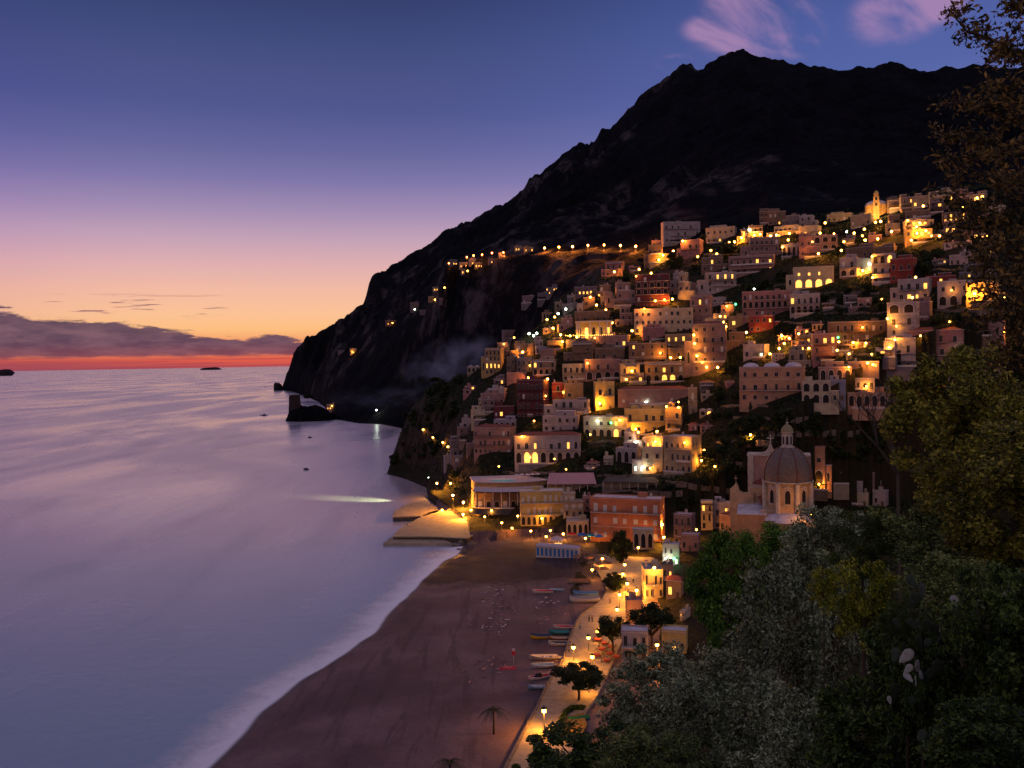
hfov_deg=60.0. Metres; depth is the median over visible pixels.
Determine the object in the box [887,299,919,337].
house
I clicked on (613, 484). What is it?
restaurant
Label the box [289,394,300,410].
watchtower
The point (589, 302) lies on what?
house
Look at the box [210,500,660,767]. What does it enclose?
beach
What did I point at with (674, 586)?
house
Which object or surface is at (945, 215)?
house
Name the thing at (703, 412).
house
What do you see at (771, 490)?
window
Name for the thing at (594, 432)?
window
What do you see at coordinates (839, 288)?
cypress tree
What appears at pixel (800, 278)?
villa
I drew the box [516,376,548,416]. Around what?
hotel
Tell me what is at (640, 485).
garden wall
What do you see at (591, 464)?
house
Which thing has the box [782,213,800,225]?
house
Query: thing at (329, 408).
house
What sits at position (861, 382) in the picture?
house
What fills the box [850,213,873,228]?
house
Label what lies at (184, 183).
sky
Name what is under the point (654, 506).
window
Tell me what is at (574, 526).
window
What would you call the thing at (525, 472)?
garden wall
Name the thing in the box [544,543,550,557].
beach hut
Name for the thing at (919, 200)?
house
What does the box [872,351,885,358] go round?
tree
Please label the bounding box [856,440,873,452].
tree
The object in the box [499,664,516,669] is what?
pedal boat
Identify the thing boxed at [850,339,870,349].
house
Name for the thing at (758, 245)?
house
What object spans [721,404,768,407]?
garden wall
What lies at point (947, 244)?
house
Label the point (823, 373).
window
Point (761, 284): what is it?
garden wall
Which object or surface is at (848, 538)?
tree
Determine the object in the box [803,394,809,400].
window
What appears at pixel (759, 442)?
garden wall
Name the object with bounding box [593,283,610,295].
house
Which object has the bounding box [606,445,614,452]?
tree
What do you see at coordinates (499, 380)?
house
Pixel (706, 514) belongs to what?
house
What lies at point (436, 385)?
tree
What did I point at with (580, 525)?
window
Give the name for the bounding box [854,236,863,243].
tree
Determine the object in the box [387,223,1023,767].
hillside
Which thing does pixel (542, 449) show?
villa
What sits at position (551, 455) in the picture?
window
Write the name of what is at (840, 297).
tree
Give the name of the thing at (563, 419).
house
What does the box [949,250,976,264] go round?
house
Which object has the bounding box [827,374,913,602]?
bare tree
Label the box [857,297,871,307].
house
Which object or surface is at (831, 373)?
window
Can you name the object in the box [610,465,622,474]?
tree
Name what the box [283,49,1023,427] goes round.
mountain
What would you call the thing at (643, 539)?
window
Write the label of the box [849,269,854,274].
window
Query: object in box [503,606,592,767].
promenade kerb
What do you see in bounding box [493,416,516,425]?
house
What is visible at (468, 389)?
house
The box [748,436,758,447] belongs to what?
tree
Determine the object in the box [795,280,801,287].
window
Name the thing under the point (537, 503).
hotel
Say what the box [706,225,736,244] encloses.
house
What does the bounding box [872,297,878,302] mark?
tree
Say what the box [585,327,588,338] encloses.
window
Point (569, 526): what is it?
window
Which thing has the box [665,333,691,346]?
house
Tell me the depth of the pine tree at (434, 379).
608.34 m
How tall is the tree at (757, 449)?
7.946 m
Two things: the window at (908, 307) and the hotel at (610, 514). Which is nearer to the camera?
the hotel at (610, 514)
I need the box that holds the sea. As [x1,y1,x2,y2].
[0,366,460,767]
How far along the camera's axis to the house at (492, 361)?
537.56 m
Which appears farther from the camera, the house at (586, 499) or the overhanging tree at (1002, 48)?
the house at (586, 499)
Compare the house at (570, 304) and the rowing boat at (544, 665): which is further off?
the house at (570, 304)
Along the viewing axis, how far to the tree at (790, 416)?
384.29 m
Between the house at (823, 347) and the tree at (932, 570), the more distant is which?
the house at (823, 347)
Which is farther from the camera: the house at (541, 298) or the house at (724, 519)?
the house at (541, 298)
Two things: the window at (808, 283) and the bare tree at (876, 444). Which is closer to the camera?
the bare tree at (876, 444)
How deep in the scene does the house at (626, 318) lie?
553.08 m
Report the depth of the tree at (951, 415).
38.61 m
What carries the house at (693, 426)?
on the hillside
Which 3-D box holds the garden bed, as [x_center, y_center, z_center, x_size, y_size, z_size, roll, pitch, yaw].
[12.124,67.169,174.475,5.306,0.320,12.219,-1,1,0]
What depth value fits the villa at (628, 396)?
464.55 m
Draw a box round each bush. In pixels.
[511,763,527,767]
[525,719,637,767]
[587,719,712,767]
[915,691,1023,767]
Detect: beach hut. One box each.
[536,543,541,556]
[540,543,545,557]
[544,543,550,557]
[548,544,554,557]
[553,544,558,557]
[557,544,563,557]
[561,544,566,557]
[566,545,571,557]
[570,545,575,557]
[574,545,580,557]
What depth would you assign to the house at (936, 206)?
554.36 m
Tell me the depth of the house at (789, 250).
581.07 m
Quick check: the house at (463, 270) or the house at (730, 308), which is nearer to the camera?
the house at (730, 308)
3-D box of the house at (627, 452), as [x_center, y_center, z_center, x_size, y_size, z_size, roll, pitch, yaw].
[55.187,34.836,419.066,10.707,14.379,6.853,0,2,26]
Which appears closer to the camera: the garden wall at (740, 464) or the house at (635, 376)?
the garden wall at (740, 464)
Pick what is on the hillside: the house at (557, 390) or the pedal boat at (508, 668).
the house at (557, 390)
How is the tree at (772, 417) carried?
on the hillside
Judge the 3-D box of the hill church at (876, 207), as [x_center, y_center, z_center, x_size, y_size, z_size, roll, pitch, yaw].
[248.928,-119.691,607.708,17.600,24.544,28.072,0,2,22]
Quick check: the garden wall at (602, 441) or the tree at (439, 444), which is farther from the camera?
the tree at (439, 444)
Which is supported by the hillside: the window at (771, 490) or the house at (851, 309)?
the house at (851, 309)
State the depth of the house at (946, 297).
414.25 m
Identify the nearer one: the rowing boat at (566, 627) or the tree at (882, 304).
the rowing boat at (566, 627)
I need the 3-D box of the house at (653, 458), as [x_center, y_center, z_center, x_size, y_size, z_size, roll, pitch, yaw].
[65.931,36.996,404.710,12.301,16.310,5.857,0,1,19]
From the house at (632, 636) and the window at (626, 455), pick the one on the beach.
the house at (632, 636)
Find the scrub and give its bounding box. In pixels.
[393,182,1023,577]
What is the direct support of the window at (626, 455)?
in the house at (627, 452)
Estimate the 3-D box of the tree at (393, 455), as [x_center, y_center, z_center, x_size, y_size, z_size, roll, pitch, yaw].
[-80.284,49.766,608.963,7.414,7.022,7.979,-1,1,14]
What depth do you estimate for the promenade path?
216.69 m
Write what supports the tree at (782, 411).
on the hillside
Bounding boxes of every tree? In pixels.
[389,452,398,459]
[389,456,398,465]
[407,413,416,420]
[408,412,416,420]
[410,419,416,425]
[425,386,437,395]
[425,400,435,411]
[426,422,432,431]
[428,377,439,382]
[428,440,433,448]
[431,444,437,452]
[432,377,445,388]
[432,758,466,767]
[433,433,438,439]
[434,397,445,409]
[435,440,442,447]
[438,389,446,397]
[441,384,452,393]
[447,404,459,417]
[450,373,465,383]
[450,470,456,477]
[478,705,508,734]
[549,661,605,699]
[578,431,587,438]
[595,615,629,651]
[595,639,709,766]
[598,446,608,450]
[598,449,606,456]
[602,572,626,590]
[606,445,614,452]
[606,529,631,562]
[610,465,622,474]
[619,650,639,681]
[621,275,629,280]
[626,602,676,648]
[638,641,792,767]
[656,484,665,492]
[666,251,676,259]
[666,259,674,265]
[682,525,776,737]
[699,234,705,241]
[700,447,713,458]
[700,474,711,485]
[709,411,720,420]
[711,444,726,456]
[711,474,718,483]
[713,240,737,254]
[714,467,724,475]
[719,436,728,446]
[720,548,873,765]
[723,362,734,369]
[724,363,735,373]
[726,355,735,361]
[726,678,852,767]
[728,420,740,434]
[730,477,740,483]
[733,520,826,632]
[735,435,748,448]
[738,420,752,433]
[740,465,747,472]
[746,446,761,457]
[748,413,763,422]
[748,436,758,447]
[749,402,751,416]
[751,283,761,289]
[769,414,780,421]
[770,412,787,423]
[773,422,785,432]
[774,269,783,276]
[774,409,785,420]
[777,322,784,330]
[778,412,793,421]
[778,502,890,685]
[783,407,795,420]
[796,421,809,431]
[798,422,808,432]
[801,417,816,429]
[804,671,938,767]
[805,565,836,767]
[808,411,821,426]
[810,424,824,439]
[819,302,822,317]
[819,510,898,706]
[819,554,901,760]
[826,445,844,461]
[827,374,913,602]
[827,433,836,442]
[837,281,840,294]
[838,243,846,248]
[838,293,844,303]
[844,231,854,236]
[845,287,852,291]
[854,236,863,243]
[856,430,867,438]
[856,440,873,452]
[858,596,1023,767]
[861,289,869,295]
[863,283,876,289]
[864,492,1010,602]
[865,286,875,291]
[867,433,882,444]
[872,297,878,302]
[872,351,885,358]
[872,441,886,448]
[874,587,939,767]
[876,297,889,309]
[877,341,1023,659]
[879,294,889,299]
[884,628,952,767]
[892,549,1023,698]
[901,251,910,254]
[908,418,1023,576]
[917,250,927,257]
[917,256,929,263]
[918,263,931,275]
[921,256,933,260]
[922,0,1023,381]
[931,297,936,307]
[933,315,945,323]
[934,559,1023,714]
[936,247,945,253]
[946,311,962,325]
[971,407,1023,504]
[1010,340,1023,351]
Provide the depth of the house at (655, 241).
786.47 m
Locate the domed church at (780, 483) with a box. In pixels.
[730,422,814,548]
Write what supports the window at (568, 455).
in the villa at (542, 449)
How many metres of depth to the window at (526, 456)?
433.33 m
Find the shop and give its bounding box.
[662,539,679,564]
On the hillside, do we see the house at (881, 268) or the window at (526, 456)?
the house at (881, 268)
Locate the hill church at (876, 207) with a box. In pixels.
[865,190,885,220]
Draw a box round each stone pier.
[383,510,472,545]
[393,502,438,521]
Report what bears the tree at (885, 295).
on the hillside
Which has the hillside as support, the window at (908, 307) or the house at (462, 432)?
the house at (462, 432)
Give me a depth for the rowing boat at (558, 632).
233.65 m
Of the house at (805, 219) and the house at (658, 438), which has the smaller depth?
the house at (658, 438)
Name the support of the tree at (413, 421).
on the hillside
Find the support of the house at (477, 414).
on the hillside
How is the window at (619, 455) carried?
in the house at (627, 452)
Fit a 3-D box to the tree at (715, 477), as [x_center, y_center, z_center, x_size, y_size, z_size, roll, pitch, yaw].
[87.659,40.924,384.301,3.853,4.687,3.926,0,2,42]
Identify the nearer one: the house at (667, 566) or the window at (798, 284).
the house at (667, 566)
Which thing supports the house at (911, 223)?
on the hillside
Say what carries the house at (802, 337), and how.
on the hillside
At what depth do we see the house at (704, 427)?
422.35 m
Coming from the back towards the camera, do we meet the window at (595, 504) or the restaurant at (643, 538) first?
the window at (595, 504)
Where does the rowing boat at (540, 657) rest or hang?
on the beach
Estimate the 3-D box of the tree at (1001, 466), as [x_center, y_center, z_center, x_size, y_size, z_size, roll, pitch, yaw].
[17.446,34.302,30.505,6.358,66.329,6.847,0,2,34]
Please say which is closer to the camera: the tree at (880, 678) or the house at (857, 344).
the tree at (880, 678)
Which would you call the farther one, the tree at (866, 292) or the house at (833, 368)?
the tree at (866, 292)
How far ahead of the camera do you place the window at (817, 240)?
570.71 m
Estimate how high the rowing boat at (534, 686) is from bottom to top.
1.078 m
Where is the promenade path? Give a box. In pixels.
[507,554,654,767]
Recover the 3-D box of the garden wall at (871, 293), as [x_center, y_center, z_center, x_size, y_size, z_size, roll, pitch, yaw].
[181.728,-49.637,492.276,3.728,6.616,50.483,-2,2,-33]
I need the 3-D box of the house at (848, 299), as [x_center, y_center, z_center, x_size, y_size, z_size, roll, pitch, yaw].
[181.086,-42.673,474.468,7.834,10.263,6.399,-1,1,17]
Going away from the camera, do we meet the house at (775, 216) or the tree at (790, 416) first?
the tree at (790, 416)
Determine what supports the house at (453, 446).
on the hillside
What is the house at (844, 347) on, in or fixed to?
on the hillside
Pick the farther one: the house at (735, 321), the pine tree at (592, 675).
the house at (735, 321)
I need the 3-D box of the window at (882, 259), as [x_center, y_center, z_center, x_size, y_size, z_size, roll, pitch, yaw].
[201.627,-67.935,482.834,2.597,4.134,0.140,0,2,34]
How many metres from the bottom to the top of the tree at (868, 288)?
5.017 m
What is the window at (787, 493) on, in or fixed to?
in the domed church at (780, 483)
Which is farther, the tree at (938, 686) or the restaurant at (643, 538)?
the restaurant at (643, 538)
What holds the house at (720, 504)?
on the hillside
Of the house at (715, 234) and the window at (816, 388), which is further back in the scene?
the house at (715, 234)
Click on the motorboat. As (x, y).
(538, 676)
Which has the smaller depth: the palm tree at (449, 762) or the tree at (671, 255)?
the palm tree at (449, 762)
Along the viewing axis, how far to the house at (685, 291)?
571.99 m
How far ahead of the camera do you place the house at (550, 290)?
760.39 m
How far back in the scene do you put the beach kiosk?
343.03 m
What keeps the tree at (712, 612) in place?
on the hillside
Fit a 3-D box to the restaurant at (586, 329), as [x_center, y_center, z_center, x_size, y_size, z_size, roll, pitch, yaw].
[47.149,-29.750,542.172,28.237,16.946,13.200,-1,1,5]
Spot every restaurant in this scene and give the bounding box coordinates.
[547,473,595,492]
[566,321,611,347]
[566,515,588,535]
[583,414,627,436]
[602,476,658,493]
[632,527,653,549]
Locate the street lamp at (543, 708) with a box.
[541,706,546,727]
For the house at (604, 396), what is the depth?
467.33 m
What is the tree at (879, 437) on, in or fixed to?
on the hillside
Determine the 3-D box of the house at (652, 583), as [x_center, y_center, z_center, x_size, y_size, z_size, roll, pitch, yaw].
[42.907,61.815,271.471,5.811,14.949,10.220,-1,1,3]
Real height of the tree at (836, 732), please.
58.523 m
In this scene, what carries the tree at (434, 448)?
on the hillside
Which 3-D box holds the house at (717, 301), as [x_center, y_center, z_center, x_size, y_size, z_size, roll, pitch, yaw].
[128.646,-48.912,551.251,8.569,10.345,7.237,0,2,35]
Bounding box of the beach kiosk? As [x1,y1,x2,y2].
[549,536,564,543]
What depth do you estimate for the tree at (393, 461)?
605.09 m
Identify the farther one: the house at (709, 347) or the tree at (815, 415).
the house at (709, 347)
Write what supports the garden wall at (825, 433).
on the hillside
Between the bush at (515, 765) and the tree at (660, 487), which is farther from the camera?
the tree at (660, 487)
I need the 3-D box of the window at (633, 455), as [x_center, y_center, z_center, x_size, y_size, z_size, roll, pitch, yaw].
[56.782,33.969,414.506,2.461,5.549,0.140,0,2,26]
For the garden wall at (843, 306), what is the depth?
467.94 m
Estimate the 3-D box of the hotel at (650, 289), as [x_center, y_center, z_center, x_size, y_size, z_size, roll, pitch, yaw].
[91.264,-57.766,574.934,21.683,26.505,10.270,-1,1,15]
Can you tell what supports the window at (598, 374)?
in the house at (607, 368)
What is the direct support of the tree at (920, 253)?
on the hillside
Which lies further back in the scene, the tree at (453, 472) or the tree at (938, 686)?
the tree at (453, 472)
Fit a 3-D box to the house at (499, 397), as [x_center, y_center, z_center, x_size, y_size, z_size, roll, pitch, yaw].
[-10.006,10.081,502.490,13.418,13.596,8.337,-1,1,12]
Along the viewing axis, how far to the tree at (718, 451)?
388.41 m
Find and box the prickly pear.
[887,574,1020,748]
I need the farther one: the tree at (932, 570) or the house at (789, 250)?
the house at (789, 250)
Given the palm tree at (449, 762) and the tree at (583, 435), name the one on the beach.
the palm tree at (449, 762)
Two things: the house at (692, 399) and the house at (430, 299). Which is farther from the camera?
the house at (430, 299)
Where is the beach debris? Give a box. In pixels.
[458,559,568,684]
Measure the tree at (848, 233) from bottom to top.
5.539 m
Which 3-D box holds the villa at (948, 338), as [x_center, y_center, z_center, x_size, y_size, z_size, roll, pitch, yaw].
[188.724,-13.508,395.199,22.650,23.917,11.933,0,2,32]
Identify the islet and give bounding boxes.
[0,369,14,375]
[200,367,221,369]
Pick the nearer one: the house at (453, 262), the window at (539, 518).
the window at (539, 518)
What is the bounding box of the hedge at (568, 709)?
[556,704,586,721]
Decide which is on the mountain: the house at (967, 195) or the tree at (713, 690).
the house at (967, 195)
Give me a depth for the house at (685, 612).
239.48 m
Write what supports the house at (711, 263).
on the hillside
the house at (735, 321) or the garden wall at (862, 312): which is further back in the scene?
the house at (735, 321)
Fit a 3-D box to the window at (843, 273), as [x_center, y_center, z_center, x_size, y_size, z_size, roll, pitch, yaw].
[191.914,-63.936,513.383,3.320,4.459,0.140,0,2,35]
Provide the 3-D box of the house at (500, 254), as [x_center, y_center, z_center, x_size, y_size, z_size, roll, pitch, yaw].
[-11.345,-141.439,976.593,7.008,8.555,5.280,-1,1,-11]
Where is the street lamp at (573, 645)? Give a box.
[571,643,575,659]
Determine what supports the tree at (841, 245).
on the hillside
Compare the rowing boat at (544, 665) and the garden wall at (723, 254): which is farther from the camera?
the garden wall at (723, 254)
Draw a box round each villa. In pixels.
[514,431,581,473]
[617,386,687,407]
[661,221,699,246]
[739,362,804,411]
[786,266,833,290]
[907,326,963,380]
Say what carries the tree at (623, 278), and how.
on the hillside
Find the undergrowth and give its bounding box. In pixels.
[727,686,1019,767]
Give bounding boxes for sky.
[0,0,1023,370]
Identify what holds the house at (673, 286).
on the hillside
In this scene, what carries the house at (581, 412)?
on the hillside
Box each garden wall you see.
[503,471,554,474]
[588,484,648,487]
[589,440,615,443]
[597,474,673,477]
[633,490,682,497]
[665,480,729,493]
[704,253,739,255]
[716,440,771,446]
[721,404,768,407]
[731,461,747,467]
[733,416,818,423]
[736,284,785,286]
[768,430,859,436]
[783,321,816,324]
[809,291,878,294]
[819,311,886,314]
[832,305,870,307]
[837,353,886,356]
[930,268,962,270]
[932,309,1006,315]
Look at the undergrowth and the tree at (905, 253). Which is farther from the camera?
the tree at (905, 253)
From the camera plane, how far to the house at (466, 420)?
504.31 m
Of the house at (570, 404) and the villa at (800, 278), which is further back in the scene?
the villa at (800, 278)
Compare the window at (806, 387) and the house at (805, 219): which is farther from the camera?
the house at (805, 219)
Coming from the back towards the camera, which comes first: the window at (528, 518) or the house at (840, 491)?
the house at (840, 491)
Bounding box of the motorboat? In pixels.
[528,672,550,680]
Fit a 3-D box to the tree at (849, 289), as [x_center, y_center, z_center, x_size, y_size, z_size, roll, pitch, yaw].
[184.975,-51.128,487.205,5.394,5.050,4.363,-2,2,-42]
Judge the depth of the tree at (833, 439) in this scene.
386.52 m
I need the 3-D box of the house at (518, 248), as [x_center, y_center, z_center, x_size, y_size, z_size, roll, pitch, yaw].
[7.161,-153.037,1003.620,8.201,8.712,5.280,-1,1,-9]
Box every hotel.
[469,475,547,515]
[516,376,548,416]
[519,485,563,525]
[590,492,664,541]
[634,306,692,334]
[635,273,669,306]
[742,288,793,324]
[827,318,886,343]
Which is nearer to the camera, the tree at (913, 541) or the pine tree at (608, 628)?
the tree at (913, 541)
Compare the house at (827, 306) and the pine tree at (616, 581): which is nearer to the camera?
the pine tree at (616, 581)
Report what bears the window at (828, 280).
in the villa at (800, 278)
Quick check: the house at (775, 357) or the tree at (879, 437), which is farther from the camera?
the house at (775, 357)
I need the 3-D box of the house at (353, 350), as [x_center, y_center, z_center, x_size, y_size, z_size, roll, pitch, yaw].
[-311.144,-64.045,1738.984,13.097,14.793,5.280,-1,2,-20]
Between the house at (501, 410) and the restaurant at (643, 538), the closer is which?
the restaurant at (643, 538)
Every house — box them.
[326,402,334,411]
[350,348,356,354]
[385,319,396,325]
[410,301,418,312]
[428,296,433,302]
[443,452,449,473]
[449,436,459,466]
[450,259,456,266]
[454,452,463,470]
[457,426,469,450]
[459,262,467,269]
[460,414,470,426]
[461,268,465,275]
[463,383,475,400]
[466,440,473,459]
[467,365,480,375]
[468,257,475,266]
[471,406,486,430]
[472,423,516,463]
[474,262,482,269]
[477,396,494,414]
[481,348,503,378]
[481,390,506,404]
[487,385,506,392]
[493,375,506,387]
[493,402,515,418]
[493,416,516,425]
[497,342,509,358]
[498,252,504,257]
[502,330,514,344]
[506,353,517,371]
[506,372,527,385]
[510,341,527,356]
[514,245,521,251]
[516,354,532,371]
[521,294,534,310]
[524,246,532,252]
[527,341,534,354]
[532,356,555,377]
[534,337,547,354]
[537,291,545,306]
[540,349,556,356]
[542,310,551,321]
[542,410,579,431]
[543,326,554,334]
[543,399,589,414]
[546,285,557,299]
[547,338,562,350]
[552,379,562,400]
[554,300,562,313]
[556,315,572,332]
[562,293,577,314]
[562,363,584,382]
[563,338,595,360]
[563,379,582,398]
[563,487,583,518]
[574,285,597,298]
[574,309,611,324]
[576,397,590,414]
[577,301,583,310]
[582,491,590,510]
[583,295,594,308]
[583,357,620,381]
[584,458,599,470]
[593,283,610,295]
[593,378,614,410]
[595,332,637,346]
[595,344,624,361]
[600,293,615,306]
[601,261,624,276]
[603,452,613,464]
[604,280,635,309]
[614,306,632,326]
[616,442,641,463]
[619,359,646,384]
[621,624,648,673]
[624,404,664,435]
[624,427,646,446]
[625,592,642,621]
[628,265,640,272]
[628,340,666,364]
[632,456,643,473]
[640,324,664,341]
[641,559,662,598]
[642,446,663,473]
[644,243,669,268]
[644,359,691,383]
[645,432,663,446]
[652,239,660,244]
[661,624,687,656]
[662,558,672,579]
[663,432,701,474]
[664,575,683,599]
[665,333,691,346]
[665,402,682,432]
[667,345,683,359]
[670,270,678,294]
[673,509,695,547]
[677,238,702,258]
[677,270,696,299]
[679,604,690,620]
[681,531,699,550]
[684,321,726,376]
[688,384,696,413]
[688,422,699,430]
[690,294,712,323]
[692,282,697,293]
[696,270,735,294]
[699,380,714,392]
[699,408,712,418]
[700,390,712,401]
[700,421,712,434]
[701,254,727,275]
[701,499,712,529]
[702,315,728,321]
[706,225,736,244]
[708,311,729,317]
[713,297,725,306]
[713,496,729,528]
[718,509,729,534]
[721,302,734,312]
[725,381,734,388]
[727,329,749,350]
[728,254,774,277]
[728,313,749,329]
[737,227,747,243]
[740,235,781,255]
[743,341,768,361]
[745,224,762,242]
[749,315,780,333]
[759,208,768,225]
[766,224,800,236]
[767,209,785,225]
[771,353,784,361]
[778,333,791,344]
[781,242,798,259]
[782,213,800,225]
[788,346,811,370]
[790,291,819,318]
[791,332,810,345]
[794,341,810,350]
[795,326,808,334]
[796,225,821,235]
[799,214,818,225]
[799,233,821,259]
[801,376,838,414]
[811,320,823,330]
[811,330,836,367]
[812,234,837,252]
[814,445,831,500]
[818,361,851,379]
[822,300,836,311]
[827,212,853,221]
[829,376,845,410]
[833,472,848,499]
[837,340,850,353]
[839,254,858,279]
[842,235,856,245]
[843,294,856,305]
[844,358,879,378]
[845,243,875,258]
[846,351,852,359]
[847,387,893,420]
[848,304,857,312]
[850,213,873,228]
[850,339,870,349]
[852,488,868,506]
[855,377,874,391]
[856,258,871,275]
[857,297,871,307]
[857,481,862,491]
[868,232,881,242]
[872,252,895,285]
[872,472,874,488]
[872,486,888,505]
[874,243,896,253]
[875,337,896,368]
[885,221,899,235]
[885,334,916,380]
[886,196,899,200]
[886,199,898,213]
[887,213,902,222]
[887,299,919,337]
[890,254,916,283]
[890,277,931,301]
[899,194,911,212]
[902,218,933,230]
[903,228,937,246]
[905,209,930,218]
[912,193,928,209]
[918,297,932,320]
[926,272,955,286]
[928,187,954,201]
[929,198,948,215]
[931,257,948,266]
[937,278,972,308]
[940,225,956,233]
[942,212,967,225]
[943,240,961,249]
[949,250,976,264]
[954,188,973,199]
[959,263,985,278]
[962,229,978,243]
[965,280,1004,307]
[969,190,987,200]
[982,318,1005,350]
[986,205,1005,213]
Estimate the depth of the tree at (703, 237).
690.78 m
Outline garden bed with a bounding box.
[565,712,586,733]
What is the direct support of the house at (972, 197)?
on the mountain
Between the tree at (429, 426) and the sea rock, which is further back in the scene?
the sea rock
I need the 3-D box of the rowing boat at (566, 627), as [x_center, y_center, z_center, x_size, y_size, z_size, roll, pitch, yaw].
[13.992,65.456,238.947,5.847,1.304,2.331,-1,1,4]
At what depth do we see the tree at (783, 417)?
383.52 m
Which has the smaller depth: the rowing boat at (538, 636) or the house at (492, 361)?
the rowing boat at (538, 636)
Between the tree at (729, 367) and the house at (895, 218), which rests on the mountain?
the house at (895, 218)
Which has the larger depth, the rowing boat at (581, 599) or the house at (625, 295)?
the house at (625, 295)
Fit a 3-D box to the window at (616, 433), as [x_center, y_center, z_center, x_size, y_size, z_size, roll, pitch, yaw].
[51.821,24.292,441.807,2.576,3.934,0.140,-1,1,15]
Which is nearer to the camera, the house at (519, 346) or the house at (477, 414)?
the house at (477, 414)
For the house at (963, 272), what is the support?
on the hillside
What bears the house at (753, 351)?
on the hillside
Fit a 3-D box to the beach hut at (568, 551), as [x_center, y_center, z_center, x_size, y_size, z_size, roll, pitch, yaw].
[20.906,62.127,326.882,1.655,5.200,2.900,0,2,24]
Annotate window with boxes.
[516,452,521,462]
[524,452,529,462]
[527,516,530,524]
[532,452,537,462]
[538,516,541,524]
[540,452,545,462]
[549,452,554,462]
[557,452,562,460]
[565,452,570,458]
[567,524,570,532]
[573,524,576,533]
[578,523,581,533]
[584,523,587,533]
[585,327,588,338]
[586,372,592,379]
[592,326,595,337]
[592,429,596,435]
[594,503,597,510]
[595,371,601,379]
[599,429,603,435]
[605,371,610,376]
[606,429,610,435]
[613,429,618,436]
[617,450,621,461]
[624,451,628,461]
[624,635,626,645]
[631,451,635,462]
[633,637,636,646]
[634,533,638,547]
[641,533,645,547]
[646,374,651,381]
[648,533,652,547]
[653,505,656,513]
[668,586,671,594]
[770,488,773,502]
[785,490,790,503]
[787,246,790,255]
[792,246,795,255]
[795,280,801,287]
[801,489,805,503]
[803,383,809,391]
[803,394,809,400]
[805,279,811,286]
[813,383,819,391]
[813,394,819,402]
[814,237,819,242]
[815,279,821,286]
[815,469,822,483]
[820,369,825,379]
[822,383,828,390]
[823,394,828,402]
[825,278,831,284]
[828,369,833,379]
[837,369,841,378]
[841,270,846,277]
[845,369,850,376]
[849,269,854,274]
[849,395,853,405]
[864,395,869,405]
[873,256,877,263]
[880,255,884,262]
[880,395,884,405]
[889,304,898,312]
[904,304,913,312]
[939,296,946,305]
[950,295,957,304]
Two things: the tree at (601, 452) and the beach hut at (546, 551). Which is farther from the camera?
the tree at (601, 452)
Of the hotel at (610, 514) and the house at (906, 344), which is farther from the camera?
the house at (906, 344)
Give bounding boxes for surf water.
[171,546,462,767]
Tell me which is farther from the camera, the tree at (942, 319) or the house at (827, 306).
the house at (827, 306)
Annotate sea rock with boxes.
[274,382,282,389]
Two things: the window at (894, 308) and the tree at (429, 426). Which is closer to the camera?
the window at (894, 308)
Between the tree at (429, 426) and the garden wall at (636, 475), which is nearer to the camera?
the garden wall at (636, 475)
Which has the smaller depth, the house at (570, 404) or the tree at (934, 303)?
the tree at (934, 303)
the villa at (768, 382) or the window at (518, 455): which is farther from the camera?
the window at (518, 455)
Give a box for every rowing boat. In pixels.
[528,684,544,689]
[529,654,557,659]
[530,633,551,638]
[531,662,554,667]
[532,589,552,593]
[548,636,567,639]
[548,641,570,645]
[549,588,563,590]
[549,629,568,634]
[553,625,572,629]
[567,579,590,583]
[568,714,589,720]
[569,595,599,602]
[573,590,597,595]
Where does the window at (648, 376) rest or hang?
in the house at (659, 371)
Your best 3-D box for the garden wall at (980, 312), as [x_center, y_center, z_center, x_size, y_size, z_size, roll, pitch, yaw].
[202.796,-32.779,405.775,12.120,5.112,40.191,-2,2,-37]
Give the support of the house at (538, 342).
on the hillside
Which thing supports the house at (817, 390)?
on the hillside
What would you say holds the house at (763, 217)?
on the mountain
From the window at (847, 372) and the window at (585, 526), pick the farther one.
the window at (847, 372)
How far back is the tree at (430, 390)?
597.26 m
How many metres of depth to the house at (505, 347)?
548.04 m
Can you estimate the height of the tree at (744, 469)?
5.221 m
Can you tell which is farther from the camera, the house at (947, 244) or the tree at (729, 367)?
the house at (947, 244)
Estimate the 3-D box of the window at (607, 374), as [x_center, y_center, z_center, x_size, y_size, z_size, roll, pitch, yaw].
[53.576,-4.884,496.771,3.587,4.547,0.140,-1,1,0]
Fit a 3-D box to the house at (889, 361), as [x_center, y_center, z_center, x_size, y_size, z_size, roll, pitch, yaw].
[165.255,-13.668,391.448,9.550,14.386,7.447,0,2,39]
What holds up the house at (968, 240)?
on the hillside
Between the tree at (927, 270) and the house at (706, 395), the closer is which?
the house at (706, 395)
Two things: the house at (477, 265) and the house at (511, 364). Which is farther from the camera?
the house at (477, 265)
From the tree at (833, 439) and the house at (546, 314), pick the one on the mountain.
the house at (546, 314)
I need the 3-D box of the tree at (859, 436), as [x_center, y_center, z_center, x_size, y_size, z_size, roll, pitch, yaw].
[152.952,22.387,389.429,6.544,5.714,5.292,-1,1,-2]
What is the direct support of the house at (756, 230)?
on the mountain
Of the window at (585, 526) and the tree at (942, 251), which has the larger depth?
the tree at (942, 251)
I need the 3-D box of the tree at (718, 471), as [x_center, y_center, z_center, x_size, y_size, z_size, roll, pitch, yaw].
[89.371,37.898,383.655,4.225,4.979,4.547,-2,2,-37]
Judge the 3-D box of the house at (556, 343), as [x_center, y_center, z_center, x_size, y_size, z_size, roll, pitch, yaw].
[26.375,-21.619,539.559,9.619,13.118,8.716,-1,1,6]
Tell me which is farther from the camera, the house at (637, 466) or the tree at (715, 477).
the house at (637, 466)
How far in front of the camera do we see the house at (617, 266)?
681.41 m
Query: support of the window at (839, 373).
in the house at (833, 368)
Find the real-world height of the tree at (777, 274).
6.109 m
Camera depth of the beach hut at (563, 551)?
326.46 m
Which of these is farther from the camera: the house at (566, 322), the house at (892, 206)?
the house at (892, 206)

